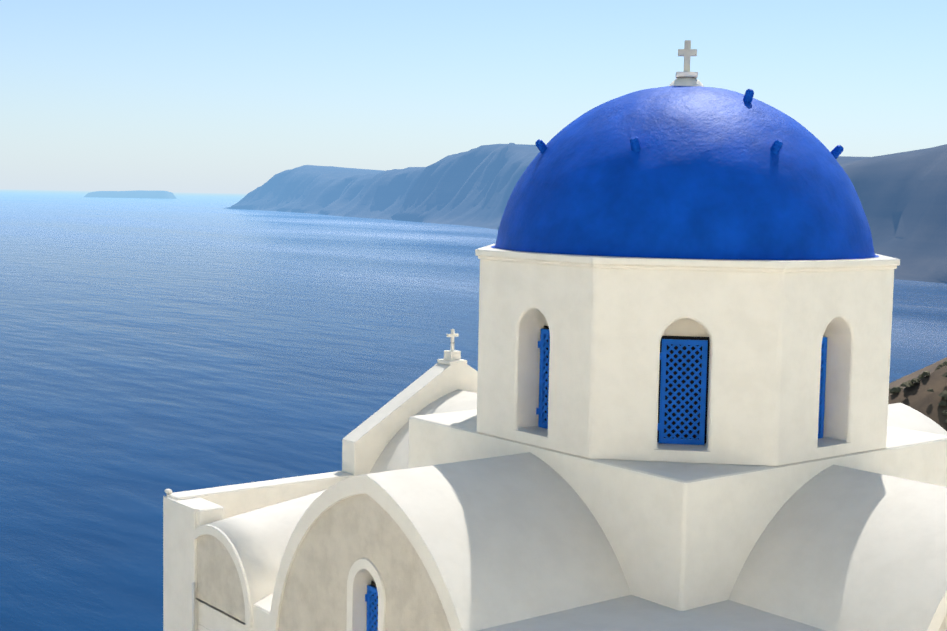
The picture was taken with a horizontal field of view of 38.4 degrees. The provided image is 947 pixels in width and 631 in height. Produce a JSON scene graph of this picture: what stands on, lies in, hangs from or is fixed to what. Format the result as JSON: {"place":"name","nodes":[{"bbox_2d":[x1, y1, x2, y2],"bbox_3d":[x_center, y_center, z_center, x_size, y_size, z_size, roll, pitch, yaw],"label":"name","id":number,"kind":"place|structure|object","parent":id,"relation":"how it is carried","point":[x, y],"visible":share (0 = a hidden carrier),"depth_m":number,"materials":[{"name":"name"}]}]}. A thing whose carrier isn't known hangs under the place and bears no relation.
{"place":"outdoors","nodes":[
{"label":"outdoors","id":0,"kind":"place"},
{"bbox_2d":[84,190,176,198],"bbox_3d":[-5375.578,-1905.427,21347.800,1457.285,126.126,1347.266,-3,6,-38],"label":"island","id":1,"kind":"structure","parent":0,"point":[139,194],"depth_m":21056.64,"materials":[{"name":"stone"}]},
{"bbox_2d":[0,189,946,630],"bbox_3d":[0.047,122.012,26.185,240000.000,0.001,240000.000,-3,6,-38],"label":"sea","id":2,"kind":"structure","parent":0,"point":[152,351],"depth_m":1061.10,"materials":[{"name":"blue liquid"}]},
{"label":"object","id":3,"kind":"object","parent":2,"relation":"on","visible":0},
{"bbox_2d":[165,471,824,630],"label":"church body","id":4,"kind":"structure","parent":3,"relation":"on","point":[630,613],"depth_m":12.75,"materials":[{"name":"white paint"}]},
{"bbox_2d":[163,496,251,630],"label":"gable band and pier","id":5,"kind":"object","parent":4,"relation":"attached to","point":[182,532],"visible":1,"depth_m":16.16,"materials":[{"name":"white paint"}]},
{"bbox_2d":[192,582,194,630],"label":"drain pipe","id":6,"kind":"object","parent":5,"relation":"attached to","point":[193,606],"visible":1,"depth_m":15.91,"materials":[{"name":"white paint"}]},
{"bbox_2d":[254,593,272,611],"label":"bay roof","id":7,"kind":"structure","parent":4,"relation":"on","point":[264,603],"depth_m":14.91,"materials":[{"name":"white paint"}]},
{"bbox_2d":[197,490,324,626],"bbox_3d":[-2.050,2.685,16.298,2.334,1.250,1.760,-3,6,-38],"label":"vault","id":8,"kind":"object","parent":7,"relation":"on","point":[259,539],"visible":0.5,"depth_m":15.47,"materials":[{"name":"white paint"}]},
{"bbox_2d":[342,329,477,475],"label":"gable with cross","id":9,"kind":"structure","parent":4,"relation":"on","point":[365,443],"depth_m":18.32,"materials":[{"name":"white paint"}]},
{"bbox_2d":[369,389,476,473],"bbox_3d":[0.421,2.276,18.095,3.700,2.350,2.250,-3,6,-38],"label":"barrel vault","id":10,"kind":"object","parent":4,"relation":"on","point":[394,454],"visible":0.06,"depth_m":18.09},
{"bbox_2d":[278,452,630,630],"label":"barrel vault","id":11,"kind":"object","parent":4,"relation":"on","point":[514,538],"visible":0.75,"depth_m":12.98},
{"bbox_2d":[269,474,464,630],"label":"gable band","id":12,"kind":"object","parent":11,"relation":"attached to","point":[382,496],"visible":1,"depth_m":13.01,"materials":[{"name":"white paint"}]},
{"bbox_2d":[408,409,946,610],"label":"dome base","id":13,"kind":"object","parent":4,"relation":"on","point":[682,536],"visible":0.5,"depth_m":13.18,"materials":[{"name":"white paint"}]},
{"bbox_2d":[477,259,893,465],"bbox_3d":[2.337,0.312,15.540,4.396,1.923,4.396,-3,6,-38],"label":"drum","id":14,"kind":"object","parent":13,"relation":"on","point":[764,332],"visible":0.92,"depth_m":13.52,"materials":[{"name":"white paint"}]},
{"bbox_2d":[371,326,823,630],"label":"dark window","id":15,"kind":"structure","parent":14,"relation":"in","point":[687,394],"depth_m":13.75,"materials":[{"name":"black"}]},
{"bbox_2d":[365,329,826,630],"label":"lattice shutters","id":16,"kind":"object","parent":15,"relation":"attached to","point":[543,344],"visible":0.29,"depth_m":13.71,"materials":[{"name":"blue paint"}]},
{"bbox_2d":[491,86,878,259],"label":"dome","id":17,"kind":"structure","parent":14,"relation":"on","point":[688,172],"depth_m":13.84,"materials":[{"name":"paint"}]},
{"bbox_2d":[669,40,703,86],"bbox_3d":[2.396,-2.814,15.266,0.420,0.535,0.420,-3,6,-38],"label":"cross","id":18,"kind":"object","parent":17,"relation":"on","point":[686,77],"visible":0.83,"depth_m":15.21,"materials":[{"name":"white paint"}]},
{"bbox_2d":[475,244,899,271],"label":"cornice","id":19,"kind":"structure","parent":14,"relation":"attached to","point":[488,252],"depth_m":13.36,"materials":[{"name":"white paint"}]},
{"bbox_2d":[728,464,946,630],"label":"barrel vault","id":20,"kind":"object","parent":4,"relation":"on","point":[838,548],"visible":0.81,"depth_m":12.59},
{"bbox_2d":[924,584,946,630],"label":"gable band","id":21,"kind":"object","parent":20,"relation":"attached to","point":[936,617],"visible":1,"depth_m":11.61,"materials":[{"name":"white paint"}]},
{"bbox_2d":[887,403,946,435],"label":"barrel vault","id":22,"kind":"object","parent":4,"relation":"on","point":[902,415],"depth_m":17.79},
{"bbox_2d":[0,0,946,193],"label":"sky","id":23,"kind":"structure","parent":0,"point":[194,96],"materials":[{"name":"blue"}]},
{"bbox_2d":[227,143,946,282],"bbox_3d":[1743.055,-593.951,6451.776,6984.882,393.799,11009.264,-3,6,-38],"label":"sea cliffs","id":24,"kind":"structure","parent":0,"point":[902,196],"depth_m":6105.15,"materials":[{"name":"stone"}]},
{"bbox_2d":[888,357,946,430],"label":"hillside terrain","id":25,"kind":"structure","parent":0,"point":[919,397],"depth_m":88.86,"materials":[{"name":"brown soil"}]},
{"bbox_2d":[888,360,946,422],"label":"hillside scrub","id":26,"kind":"object","parent":25,"relation":"on","point":[896,389],"visible":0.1,"depth_m":89.03,"materials":[{"name":"green plant"}]}
]}

